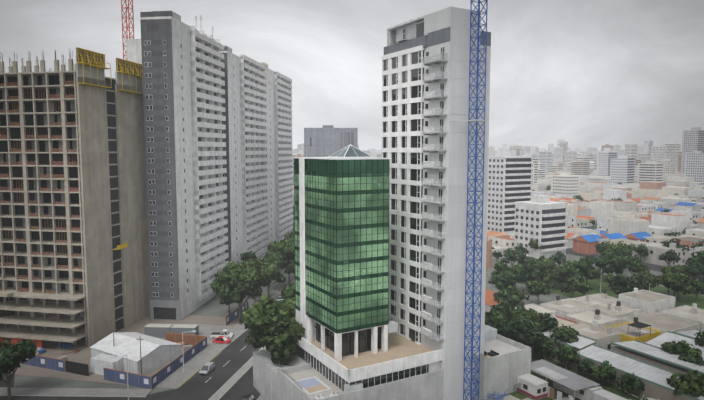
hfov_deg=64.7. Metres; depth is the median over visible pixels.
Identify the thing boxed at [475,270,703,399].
sheds and yard
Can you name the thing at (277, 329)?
avenue plane trees
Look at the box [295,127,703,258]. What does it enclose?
apartment blocks
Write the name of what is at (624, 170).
city apartment blocks
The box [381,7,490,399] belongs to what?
white residential tower
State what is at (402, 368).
podium terraces
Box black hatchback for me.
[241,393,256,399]
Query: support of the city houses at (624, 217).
on the ground sheet
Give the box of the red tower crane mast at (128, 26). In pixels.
[121,0,133,59]
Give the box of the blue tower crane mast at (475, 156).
[452,0,487,399]
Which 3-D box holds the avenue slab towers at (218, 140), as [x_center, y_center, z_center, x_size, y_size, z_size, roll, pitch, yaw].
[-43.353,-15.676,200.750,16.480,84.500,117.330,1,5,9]
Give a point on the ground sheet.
(213, 306)
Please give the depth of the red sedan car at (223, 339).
128.43 m
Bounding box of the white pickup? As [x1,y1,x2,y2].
[210,329,233,338]
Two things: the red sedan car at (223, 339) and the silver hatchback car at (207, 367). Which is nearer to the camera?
the silver hatchback car at (207, 367)
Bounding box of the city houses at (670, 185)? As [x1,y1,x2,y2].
[293,167,703,204]
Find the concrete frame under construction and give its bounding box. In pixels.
[0,47,149,348]
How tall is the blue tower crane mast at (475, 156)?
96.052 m
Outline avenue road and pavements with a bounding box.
[0,279,503,399]
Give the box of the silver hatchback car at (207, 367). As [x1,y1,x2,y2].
[199,362,214,374]
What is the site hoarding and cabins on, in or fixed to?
on the avenue road and pavements
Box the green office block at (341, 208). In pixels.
[294,144,397,361]
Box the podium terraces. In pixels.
[253,325,530,399]
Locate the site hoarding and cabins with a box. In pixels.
[10,290,252,399]
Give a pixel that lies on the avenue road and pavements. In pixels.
(233, 359)
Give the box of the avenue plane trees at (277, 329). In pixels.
[0,231,304,398]
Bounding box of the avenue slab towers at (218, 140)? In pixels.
[126,10,292,320]
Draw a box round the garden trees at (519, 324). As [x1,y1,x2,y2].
[293,183,703,396]
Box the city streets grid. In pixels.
[0,198,703,399]
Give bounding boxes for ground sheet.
[14,150,703,393]
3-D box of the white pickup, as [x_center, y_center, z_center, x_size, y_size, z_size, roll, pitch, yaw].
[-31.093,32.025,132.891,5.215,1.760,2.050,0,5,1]
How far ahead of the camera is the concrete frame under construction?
129.06 m
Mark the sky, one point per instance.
(584, 74)
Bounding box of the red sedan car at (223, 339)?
[212,336,230,343]
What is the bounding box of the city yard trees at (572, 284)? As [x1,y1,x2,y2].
[492,177,703,297]
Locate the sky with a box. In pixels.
[0,0,703,149]
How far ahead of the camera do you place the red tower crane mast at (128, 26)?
149.12 m
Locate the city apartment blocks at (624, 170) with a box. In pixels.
[292,139,703,195]
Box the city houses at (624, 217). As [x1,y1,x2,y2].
[485,188,703,310]
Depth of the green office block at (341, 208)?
93.15 m
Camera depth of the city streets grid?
104.19 m

